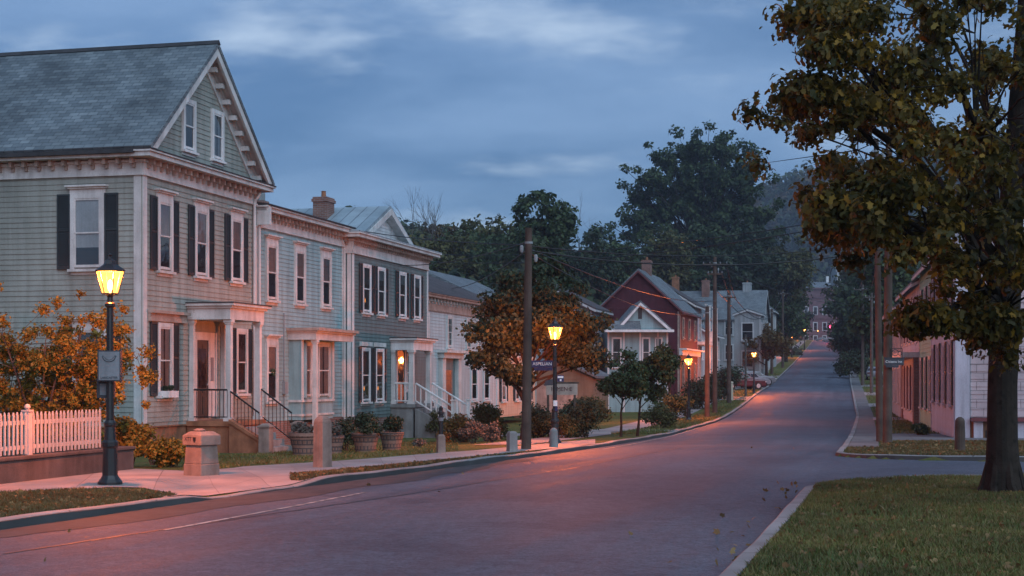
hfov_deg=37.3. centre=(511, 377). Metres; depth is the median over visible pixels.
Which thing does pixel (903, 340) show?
window
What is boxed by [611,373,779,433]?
grass
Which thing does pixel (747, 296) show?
grey building
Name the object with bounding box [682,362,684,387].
window
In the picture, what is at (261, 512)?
edge line
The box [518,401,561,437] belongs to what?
garden bush
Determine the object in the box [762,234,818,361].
hillside tree
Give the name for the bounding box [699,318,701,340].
window
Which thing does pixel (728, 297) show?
utility pole
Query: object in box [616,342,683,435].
street tree
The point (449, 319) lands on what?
window
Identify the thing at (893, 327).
window
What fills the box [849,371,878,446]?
footpath
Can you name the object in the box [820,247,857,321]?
roadside tree
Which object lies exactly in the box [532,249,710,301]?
overhead wire
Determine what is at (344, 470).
fallen leaves
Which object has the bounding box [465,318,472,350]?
window
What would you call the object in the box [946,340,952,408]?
window
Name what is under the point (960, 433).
bollard
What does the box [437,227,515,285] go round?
hillside tree
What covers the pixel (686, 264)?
overhead wire
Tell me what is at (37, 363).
ornamental tree
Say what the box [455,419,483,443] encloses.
garden bush
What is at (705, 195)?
oak tree
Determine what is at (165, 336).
window
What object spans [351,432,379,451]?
planter
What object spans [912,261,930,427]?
boarded house
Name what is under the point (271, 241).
window
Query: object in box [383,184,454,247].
bare tree
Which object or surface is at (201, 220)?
window
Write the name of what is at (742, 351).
window
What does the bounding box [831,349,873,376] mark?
garden bush
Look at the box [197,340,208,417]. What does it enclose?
door
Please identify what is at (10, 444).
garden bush
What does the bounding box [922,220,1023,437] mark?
shingled house
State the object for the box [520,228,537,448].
utility pole
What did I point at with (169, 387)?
potted plant
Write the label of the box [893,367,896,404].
window
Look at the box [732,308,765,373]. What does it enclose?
white building
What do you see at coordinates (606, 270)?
hillside tree
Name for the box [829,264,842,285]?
hill house
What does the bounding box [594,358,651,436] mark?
street tree
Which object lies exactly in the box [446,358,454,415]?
door
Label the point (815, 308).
window
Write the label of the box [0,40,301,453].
clapboard house
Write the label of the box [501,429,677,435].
driveway
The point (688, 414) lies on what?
street lamp
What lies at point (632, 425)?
footpath
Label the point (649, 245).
overhead wire
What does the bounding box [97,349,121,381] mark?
plaque box
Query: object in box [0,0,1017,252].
sky
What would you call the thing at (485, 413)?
garden bush
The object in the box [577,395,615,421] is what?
garden bush
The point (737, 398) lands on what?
driveway
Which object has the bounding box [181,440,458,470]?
grass
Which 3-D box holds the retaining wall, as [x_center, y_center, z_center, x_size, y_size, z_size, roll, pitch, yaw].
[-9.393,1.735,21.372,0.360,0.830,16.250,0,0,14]
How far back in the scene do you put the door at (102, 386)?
24.83 m
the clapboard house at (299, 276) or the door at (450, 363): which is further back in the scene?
the door at (450, 363)
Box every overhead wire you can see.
[365,231,524,245]
[402,242,524,265]
[430,231,801,263]
[442,224,801,255]
[457,251,524,287]
[532,248,885,265]
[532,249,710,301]
[532,254,714,314]
[719,266,851,304]
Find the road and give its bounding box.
[0,340,855,575]
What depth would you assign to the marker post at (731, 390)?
115.85 m
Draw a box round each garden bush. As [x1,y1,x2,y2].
[2,427,21,455]
[39,434,87,451]
[80,425,103,448]
[101,414,157,461]
[143,434,185,467]
[143,439,158,464]
[337,416,361,450]
[411,438,426,446]
[425,409,448,437]
[436,413,470,442]
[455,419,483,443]
[469,401,509,440]
[479,420,502,442]
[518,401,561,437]
[544,413,578,437]
[558,397,586,418]
[562,398,607,437]
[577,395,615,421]
[640,402,680,428]
[658,391,694,417]
[674,377,726,408]
[696,363,747,398]
[826,339,850,353]
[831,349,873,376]
[910,422,929,434]
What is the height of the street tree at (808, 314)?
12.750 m
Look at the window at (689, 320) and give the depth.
123.03 m
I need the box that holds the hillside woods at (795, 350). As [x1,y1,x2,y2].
[345,205,803,355]
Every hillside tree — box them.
[409,230,486,277]
[424,224,463,247]
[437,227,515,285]
[457,213,524,272]
[506,189,581,258]
[549,228,624,296]
[584,221,653,294]
[641,229,695,287]
[674,222,738,290]
[700,223,787,290]
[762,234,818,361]
[776,272,814,307]
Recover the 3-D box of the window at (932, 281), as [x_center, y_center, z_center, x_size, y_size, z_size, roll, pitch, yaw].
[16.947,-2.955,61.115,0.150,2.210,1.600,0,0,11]
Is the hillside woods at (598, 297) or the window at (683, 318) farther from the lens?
the hillside woods at (598, 297)
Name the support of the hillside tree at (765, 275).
on the ground at (469, 446)
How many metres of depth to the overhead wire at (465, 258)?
47.86 m
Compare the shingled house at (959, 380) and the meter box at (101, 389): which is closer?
the meter box at (101, 389)
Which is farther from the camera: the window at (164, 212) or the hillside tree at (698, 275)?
the hillside tree at (698, 275)
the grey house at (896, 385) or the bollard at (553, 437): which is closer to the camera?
the bollard at (553, 437)
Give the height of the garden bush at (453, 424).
1.139 m
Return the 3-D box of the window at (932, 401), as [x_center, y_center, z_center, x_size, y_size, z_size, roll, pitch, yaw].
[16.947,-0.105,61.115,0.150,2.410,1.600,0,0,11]
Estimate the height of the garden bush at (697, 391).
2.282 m
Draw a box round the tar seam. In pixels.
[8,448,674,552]
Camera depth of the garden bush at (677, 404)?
87.84 m
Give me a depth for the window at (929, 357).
66.50 m
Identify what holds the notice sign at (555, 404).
attached to the street lamp at (554, 420)
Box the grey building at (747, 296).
[671,275,770,373]
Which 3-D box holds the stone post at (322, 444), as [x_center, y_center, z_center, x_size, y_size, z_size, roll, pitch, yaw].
[-3.726,1.312,29.799,0.270,1.130,0.273,0,0,38]
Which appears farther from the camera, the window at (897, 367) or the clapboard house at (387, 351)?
the window at (897, 367)
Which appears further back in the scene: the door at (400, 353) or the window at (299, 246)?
the door at (400, 353)
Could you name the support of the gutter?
on the road
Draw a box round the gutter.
[0,459,535,537]
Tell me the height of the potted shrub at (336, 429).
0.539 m
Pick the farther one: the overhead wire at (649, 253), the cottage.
the cottage
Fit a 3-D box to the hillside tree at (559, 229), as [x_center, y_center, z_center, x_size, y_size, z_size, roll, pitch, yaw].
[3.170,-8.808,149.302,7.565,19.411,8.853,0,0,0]
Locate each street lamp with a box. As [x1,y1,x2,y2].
[95,253,124,484]
[547,318,561,442]
[684,353,692,419]
[751,351,756,393]
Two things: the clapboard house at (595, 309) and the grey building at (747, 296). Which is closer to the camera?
the clapboard house at (595, 309)
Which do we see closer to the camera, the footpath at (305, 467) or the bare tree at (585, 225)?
the footpath at (305, 467)
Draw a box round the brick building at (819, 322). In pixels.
[796,276,837,339]
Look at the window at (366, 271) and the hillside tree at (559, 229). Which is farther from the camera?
the hillside tree at (559, 229)
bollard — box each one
[506,431,517,450]
[549,428,557,446]
[955,417,964,450]
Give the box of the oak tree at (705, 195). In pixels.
[604,120,789,259]
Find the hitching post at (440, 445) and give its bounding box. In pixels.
[436,406,445,452]
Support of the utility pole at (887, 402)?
on the ground at (469, 446)
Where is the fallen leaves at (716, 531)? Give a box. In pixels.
[667,481,797,564]
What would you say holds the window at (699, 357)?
in the wooden house at (697, 307)
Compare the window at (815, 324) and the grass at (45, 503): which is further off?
the window at (815, 324)
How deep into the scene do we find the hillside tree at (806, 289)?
328.02 m
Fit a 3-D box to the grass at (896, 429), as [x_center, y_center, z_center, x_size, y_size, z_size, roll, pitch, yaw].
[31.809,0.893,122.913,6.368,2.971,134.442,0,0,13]
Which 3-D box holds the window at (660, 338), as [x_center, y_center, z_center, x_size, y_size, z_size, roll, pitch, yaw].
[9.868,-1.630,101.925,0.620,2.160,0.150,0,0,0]
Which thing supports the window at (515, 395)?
in the clapboard house at (510, 402)
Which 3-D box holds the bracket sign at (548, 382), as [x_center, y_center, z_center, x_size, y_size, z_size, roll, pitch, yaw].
[1.093,0.145,45.546,0.280,0.200,0.020,0,0,-4]
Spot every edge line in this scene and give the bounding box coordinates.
[164,492,365,529]
[605,428,695,448]
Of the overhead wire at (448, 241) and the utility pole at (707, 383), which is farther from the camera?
the utility pole at (707, 383)
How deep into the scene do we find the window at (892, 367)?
95.61 m
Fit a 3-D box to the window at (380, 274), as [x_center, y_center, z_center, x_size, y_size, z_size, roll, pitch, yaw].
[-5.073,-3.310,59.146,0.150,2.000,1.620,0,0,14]
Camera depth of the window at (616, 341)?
101.97 m
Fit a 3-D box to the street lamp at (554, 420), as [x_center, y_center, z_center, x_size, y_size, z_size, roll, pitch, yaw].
[1.290,0.135,45.600,0.510,3.900,0.442,0,0,-17]
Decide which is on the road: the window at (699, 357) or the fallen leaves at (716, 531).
the fallen leaves at (716, 531)
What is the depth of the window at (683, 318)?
119.42 m
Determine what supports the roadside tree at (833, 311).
on the ground at (469, 446)
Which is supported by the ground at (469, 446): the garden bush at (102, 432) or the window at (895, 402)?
the garden bush at (102, 432)
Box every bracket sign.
[544,379,552,385]
[883,348,904,366]
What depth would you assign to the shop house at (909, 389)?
79.97 m
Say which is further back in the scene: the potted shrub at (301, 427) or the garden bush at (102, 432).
the potted shrub at (301, 427)
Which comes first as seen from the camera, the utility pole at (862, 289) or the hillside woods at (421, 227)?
the utility pole at (862, 289)
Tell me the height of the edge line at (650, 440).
0.380 m
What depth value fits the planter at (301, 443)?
40.97 m
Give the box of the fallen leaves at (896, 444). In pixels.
[848,439,1023,455]
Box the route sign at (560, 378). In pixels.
[557,375,563,381]
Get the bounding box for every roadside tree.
[819,281,855,351]
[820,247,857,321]
[828,276,883,374]
[834,227,927,313]
[843,247,918,351]
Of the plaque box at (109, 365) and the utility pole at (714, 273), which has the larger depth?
the utility pole at (714, 273)
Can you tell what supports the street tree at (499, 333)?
on the ground at (469, 446)
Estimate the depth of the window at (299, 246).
51.87 m
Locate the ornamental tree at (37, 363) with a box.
[0,282,162,453]
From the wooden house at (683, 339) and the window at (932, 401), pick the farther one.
the wooden house at (683, 339)
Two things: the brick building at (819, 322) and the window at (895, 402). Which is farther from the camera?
the brick building at (819, 322)
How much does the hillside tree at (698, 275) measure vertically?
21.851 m
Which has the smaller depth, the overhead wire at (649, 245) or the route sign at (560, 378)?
the route sign at (560, 378)
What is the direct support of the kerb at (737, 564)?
on the ground at (469, 446)
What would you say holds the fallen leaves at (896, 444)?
on the ground at (469, 446)
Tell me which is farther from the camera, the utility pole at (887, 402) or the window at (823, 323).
the window at (823, 323)
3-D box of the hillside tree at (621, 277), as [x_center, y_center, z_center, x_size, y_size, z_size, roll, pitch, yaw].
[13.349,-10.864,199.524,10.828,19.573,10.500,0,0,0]
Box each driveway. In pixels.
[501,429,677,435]
[704,396,750,399]
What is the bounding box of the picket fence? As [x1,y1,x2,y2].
[0,404,100,455]
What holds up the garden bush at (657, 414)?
on the ground at (469, 446)
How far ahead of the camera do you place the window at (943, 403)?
55.59 m
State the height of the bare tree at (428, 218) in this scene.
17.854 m
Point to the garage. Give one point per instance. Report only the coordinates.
(587, 381)
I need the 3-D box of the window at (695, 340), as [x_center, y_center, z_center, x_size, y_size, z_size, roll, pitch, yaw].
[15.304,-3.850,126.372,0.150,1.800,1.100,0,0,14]
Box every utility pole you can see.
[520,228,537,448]
[702,257,726,412]
[703,306,711,416]
[722,291,735,402]
[743,335,747,395]
[770,309,773,373]
[778,290,784,367]
[854,284,867,384]
[865,293,874,392]
[870,138,882,441]
[882,145,892,442]
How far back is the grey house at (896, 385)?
92.81 m
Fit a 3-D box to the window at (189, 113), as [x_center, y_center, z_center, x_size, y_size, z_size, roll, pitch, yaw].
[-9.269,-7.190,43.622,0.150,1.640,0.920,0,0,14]
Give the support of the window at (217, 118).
in the clapboard house at (146, 166)
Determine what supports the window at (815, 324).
in the brick building at (819, 322)
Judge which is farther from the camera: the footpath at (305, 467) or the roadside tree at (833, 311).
the roadside tree at (833, 311)
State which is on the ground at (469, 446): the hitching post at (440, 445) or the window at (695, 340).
the hitching post at (440, 445)
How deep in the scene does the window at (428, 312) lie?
67.90 m
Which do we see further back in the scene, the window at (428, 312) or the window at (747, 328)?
the window at (747, 328)
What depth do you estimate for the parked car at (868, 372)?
166.20 m
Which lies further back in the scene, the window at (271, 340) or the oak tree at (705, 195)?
the oak tree at (705, 195)
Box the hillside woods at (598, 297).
[403,219,882,353]
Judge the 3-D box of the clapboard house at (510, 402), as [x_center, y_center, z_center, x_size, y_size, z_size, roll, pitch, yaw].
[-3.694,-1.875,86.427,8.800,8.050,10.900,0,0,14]
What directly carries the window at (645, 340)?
in the cottage
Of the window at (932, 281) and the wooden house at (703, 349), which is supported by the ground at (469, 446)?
the wooden house at (703, 349)
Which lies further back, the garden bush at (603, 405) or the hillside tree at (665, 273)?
the hillside tree at (665, 273)
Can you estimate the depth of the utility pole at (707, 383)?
89.89 m
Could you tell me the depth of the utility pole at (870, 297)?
127.90 m
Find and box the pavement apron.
[164,462,312,496]
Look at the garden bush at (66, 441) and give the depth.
33.29 m
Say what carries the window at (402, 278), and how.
in the clapboard house at (387, 351)
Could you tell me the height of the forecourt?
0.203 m
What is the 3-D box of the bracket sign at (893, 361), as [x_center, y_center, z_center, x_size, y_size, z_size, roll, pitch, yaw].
[11.415,-0.595,45.297,0.615,0.582,0.115,0,0,4]
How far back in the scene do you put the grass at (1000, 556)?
16.83 m
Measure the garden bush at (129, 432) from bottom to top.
1.147 m
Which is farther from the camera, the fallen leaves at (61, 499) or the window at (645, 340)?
the window at (645, 340)
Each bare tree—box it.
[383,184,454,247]
[409,190,443,242]
[574,191,607,248]
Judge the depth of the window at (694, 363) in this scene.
126.17 m
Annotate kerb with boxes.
[0,340,813,529]
[719,475,981,575]
[835,372,1023,461]
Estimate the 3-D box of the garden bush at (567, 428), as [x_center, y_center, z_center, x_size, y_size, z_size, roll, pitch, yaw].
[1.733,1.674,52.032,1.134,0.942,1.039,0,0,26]
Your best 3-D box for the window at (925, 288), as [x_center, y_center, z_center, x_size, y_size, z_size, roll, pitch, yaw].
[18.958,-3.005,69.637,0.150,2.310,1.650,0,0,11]
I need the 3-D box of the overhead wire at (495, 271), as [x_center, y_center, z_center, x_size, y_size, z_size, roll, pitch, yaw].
[-1.486,-4.053,60.001,0.030,1.380,40.180,0,0,-5]
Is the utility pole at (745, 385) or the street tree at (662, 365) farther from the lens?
the utility pole at (745, 385)
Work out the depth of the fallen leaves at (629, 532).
19.83 m
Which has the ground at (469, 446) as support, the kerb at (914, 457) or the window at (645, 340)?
the kerb at (914, 457)
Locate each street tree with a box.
[455,241,617,439]
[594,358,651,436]
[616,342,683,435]
[742,323,794,375]
[769,292,812,361]
[779,298,814,345]
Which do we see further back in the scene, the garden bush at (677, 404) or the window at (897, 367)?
the window at (897, 367)
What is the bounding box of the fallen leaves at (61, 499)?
[0,487,174,514]
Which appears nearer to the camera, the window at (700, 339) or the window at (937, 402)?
the window at (937, 402)
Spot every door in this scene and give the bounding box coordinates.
[100,384,105,394]
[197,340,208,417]
[398,350,403,402]
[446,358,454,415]
[537,385,576,414]
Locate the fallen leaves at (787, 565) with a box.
[744,473,1023,575]
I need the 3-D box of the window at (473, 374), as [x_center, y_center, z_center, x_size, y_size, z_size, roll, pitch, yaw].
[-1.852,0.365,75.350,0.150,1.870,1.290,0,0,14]
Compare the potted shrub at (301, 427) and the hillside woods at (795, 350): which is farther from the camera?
the hillside woods at (795, 350)
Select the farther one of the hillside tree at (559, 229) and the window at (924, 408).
the hillside tree at (559, 229)
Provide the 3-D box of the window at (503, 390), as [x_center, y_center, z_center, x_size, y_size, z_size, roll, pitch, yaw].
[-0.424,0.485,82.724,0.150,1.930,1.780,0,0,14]
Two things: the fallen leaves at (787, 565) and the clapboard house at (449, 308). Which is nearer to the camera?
the fallen leaves at (787, 565)
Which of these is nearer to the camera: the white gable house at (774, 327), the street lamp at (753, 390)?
the street lamp at (753, 390)
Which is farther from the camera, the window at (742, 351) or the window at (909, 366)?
the window at (742, 351)
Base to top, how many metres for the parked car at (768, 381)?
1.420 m
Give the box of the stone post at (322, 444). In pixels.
[313,416,331,466]
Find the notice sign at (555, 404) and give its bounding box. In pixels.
[553,400,557,410]
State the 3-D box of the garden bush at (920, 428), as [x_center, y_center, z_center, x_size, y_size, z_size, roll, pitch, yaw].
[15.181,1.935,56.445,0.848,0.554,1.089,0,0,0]
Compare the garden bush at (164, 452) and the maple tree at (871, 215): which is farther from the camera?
the garden bush at (164, 452)
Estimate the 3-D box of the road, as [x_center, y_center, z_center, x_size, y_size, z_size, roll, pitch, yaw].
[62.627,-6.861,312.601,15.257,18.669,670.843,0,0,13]
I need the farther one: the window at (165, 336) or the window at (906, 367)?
the window at (906, 367)
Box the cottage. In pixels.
[603,300,673,411]
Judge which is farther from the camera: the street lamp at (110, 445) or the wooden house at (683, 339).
the wooden house at (683, 339)
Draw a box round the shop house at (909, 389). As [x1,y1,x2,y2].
[892,277,919,423]
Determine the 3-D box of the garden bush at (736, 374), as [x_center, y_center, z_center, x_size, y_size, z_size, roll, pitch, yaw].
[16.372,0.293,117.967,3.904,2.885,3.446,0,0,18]
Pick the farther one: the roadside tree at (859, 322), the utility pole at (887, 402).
the roadside tree at (859, 322)
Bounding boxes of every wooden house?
[600,257,704,395]
[665,282,717,379]
[702,324,724,378]
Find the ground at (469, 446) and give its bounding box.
[87,208,1023,575]
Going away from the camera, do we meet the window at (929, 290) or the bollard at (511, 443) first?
the bollard at (511, 443)
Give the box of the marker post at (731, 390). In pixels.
[731,381,732,399]
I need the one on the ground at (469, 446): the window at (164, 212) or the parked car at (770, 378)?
the parked car at (770, 378)
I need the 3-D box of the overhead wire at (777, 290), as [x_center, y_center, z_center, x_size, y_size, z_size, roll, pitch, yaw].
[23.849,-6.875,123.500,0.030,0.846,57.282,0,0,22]
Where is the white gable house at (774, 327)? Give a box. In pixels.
[768,306,778,367]
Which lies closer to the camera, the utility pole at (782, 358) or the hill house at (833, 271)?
the utility pole at (782, 358)
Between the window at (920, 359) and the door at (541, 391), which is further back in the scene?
the door at (541, 391)
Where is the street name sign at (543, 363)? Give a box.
[532,360,556,369]
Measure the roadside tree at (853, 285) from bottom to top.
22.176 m
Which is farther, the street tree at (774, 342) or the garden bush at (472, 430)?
the street tree at (774, 342)
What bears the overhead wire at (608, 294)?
attached to the utility pole at (714, 273)
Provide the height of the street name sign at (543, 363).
0.300 m
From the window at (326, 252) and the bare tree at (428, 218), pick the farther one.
the bare tree at (428, 218)
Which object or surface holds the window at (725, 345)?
in the grey building at (747, 296)
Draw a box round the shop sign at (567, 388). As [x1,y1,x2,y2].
[546,382,578,410]
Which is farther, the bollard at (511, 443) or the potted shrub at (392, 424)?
the potted shrub at (392, 424)
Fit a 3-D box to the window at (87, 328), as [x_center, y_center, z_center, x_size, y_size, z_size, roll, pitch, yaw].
[-11.529,-0.485,41.286,1.840,2.310,0.190,0,0,14]
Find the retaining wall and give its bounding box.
[0,446,135,483]
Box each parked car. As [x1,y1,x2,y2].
[733,374,765,388]
[740,371,775,384]
[740,373,770,387]
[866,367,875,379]
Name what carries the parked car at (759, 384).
on the ground at (469, 446)
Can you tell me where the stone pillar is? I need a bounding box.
[183,428,220,475]
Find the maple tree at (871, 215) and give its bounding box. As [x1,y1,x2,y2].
[732,0,1023,492]
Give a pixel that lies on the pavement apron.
(243, 478)
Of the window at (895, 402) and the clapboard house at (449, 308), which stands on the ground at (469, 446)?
the clapboard house at (449, 308)
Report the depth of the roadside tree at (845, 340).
185.63 m
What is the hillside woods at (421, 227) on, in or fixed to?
on the ground at (469, 446)
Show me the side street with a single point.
(836, 467)
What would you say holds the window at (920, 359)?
in the boarded house at (924, 407)
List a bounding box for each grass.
[0,486,176,517]
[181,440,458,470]
[289,450,524,480]
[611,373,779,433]
[736,472,1023,575]
[843,439,1023,455]
[859,373,938,433]
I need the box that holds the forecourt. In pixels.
[873,432,1023,440]
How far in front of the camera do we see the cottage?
101.98 m
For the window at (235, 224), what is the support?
in the clapboard house at (146, 166)
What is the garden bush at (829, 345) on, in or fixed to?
on the ground at (469, 446)
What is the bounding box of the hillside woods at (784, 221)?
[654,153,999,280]
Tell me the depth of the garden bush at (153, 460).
33.17 m
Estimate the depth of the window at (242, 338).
47.27 m
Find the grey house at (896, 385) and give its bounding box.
[882,300,901,416]
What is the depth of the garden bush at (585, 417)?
52.59 m
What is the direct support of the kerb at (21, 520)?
on the road
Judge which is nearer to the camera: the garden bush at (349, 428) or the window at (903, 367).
the garden bush at (349, 428)
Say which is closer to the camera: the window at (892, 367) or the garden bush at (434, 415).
the garden bush at (434, 415)
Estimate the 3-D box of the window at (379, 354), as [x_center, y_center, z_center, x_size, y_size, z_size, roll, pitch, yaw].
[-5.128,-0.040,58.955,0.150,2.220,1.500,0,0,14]
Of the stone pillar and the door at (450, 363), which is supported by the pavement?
the stone pillar
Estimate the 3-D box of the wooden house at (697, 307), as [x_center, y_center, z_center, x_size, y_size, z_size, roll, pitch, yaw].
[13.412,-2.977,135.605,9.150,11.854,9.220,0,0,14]
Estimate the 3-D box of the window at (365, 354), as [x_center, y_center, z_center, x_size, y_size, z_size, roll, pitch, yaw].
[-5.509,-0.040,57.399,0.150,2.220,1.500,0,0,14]
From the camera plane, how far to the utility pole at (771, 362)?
185.87 m
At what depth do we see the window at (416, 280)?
63.61 m
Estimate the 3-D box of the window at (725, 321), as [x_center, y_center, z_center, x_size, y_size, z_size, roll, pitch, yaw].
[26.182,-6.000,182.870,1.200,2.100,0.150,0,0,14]
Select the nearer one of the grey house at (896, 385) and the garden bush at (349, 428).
the garden bush at (349, 428)
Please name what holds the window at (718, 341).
in the wooden house at (703, 349)
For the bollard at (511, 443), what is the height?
0.620 m
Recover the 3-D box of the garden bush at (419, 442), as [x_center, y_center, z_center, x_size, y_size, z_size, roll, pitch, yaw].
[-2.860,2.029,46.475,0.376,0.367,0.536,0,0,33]
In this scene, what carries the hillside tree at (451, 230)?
on the ground at (469, 446)
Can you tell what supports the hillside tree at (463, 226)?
on the ground at (469, 446)
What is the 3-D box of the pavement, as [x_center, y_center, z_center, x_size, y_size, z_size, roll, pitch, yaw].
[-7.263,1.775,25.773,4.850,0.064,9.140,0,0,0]
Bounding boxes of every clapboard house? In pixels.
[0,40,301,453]
[256,193,358,444]
[291,191,471,438]
[428,270,536,416]
[428,275,498,424]
[536,281,613,370]
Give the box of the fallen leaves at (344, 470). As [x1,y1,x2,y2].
[290,450,529,479]
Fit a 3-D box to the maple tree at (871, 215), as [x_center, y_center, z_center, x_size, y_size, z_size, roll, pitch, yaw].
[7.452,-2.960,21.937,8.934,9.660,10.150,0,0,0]
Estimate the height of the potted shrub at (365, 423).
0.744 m
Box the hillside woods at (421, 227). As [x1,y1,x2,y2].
[398,217,690,300]
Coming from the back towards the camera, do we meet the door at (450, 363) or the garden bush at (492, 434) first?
the door at (450, 363)
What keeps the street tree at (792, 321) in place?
on the ground at (469, 446)
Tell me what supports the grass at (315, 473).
on the ground at (469, 446)
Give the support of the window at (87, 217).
in the clapboard house at (146, 166)
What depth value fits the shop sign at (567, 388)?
59.97 m
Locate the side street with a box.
[808,456,1023,485]
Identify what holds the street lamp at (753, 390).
on the ground at (469, 446)
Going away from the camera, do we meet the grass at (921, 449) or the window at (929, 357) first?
the grass at (921, 449)
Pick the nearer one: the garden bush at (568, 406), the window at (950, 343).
the window at (950, 343)
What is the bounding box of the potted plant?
[163,384,174,390]
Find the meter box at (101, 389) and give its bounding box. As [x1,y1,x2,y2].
[96,379,114,397]
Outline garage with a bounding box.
[514,359,608,417]
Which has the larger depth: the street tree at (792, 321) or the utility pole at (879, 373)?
the street tree at (792, 321)
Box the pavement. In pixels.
[0,468,229,495]
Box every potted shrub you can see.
[290,421,313,432]
[331,421,342,435]
[352,411,384,435]
[382,414,404,431]
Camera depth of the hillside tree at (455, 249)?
167.97 m
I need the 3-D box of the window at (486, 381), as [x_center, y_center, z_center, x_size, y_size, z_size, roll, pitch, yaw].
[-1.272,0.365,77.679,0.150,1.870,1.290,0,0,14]
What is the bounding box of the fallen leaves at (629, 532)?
[44,447,793,561]
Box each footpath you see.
[288,439,594,471]
[476,341,805,444]
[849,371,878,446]
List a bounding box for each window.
[57,184,117,274]
[59,317,120,401]
[150,188,178,277]
[150,322,178,400]
[181,99,198,157]
[188,197,214,282]
[210,108,226,166]
[224,207,247,286]
[233,328,251,398]
[264,234,282,305]
[264,334,282,405]
[293,240,309,308]
[319,246,335,311]
[359,262,373,316]
[359,347,372,405]
[373,348,385,404]
[374,266,387,318]
[396,270,408,320]
[411,274,422,322]
[428,312,429,337]
[446,315,454,349]
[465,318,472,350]
[470,366,478,403]
[483,368,491,402]
[499,378,507,403]
[513,386,521,402]
[612,337,621,368]
[642,337,649,359]
[655,337,662,349]
[682,317,685,339]
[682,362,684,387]
[688,319,691,340]
[694,320,696,341]
[694,363,695,387]
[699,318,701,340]
[699,357,700,379]
[718,341,719,361]
[724,320,733,336]
[724,344,733,360]
[741,322,753,341]
[741,350,753,368]
[813,306,817,314]
[813,322,817,330]
[822,322,826,330]
[892,327,893,352]
[892,367,893,403]
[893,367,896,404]
[896,367,898,404]
[901,306,904,346]
[901,366,904,409]
[904,366,907,410]
[907,365,910,411]
[918,357,922,409]
[922,356,926,411]
[923,286,926,337]
[926,356,930,412]
[928,282,930,300]
[929,345,934,404]
[931,278,934,304]
[934,343,939,405]
[940,342,945,407]
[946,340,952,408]
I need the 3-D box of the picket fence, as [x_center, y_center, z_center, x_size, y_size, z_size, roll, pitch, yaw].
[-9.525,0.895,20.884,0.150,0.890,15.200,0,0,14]

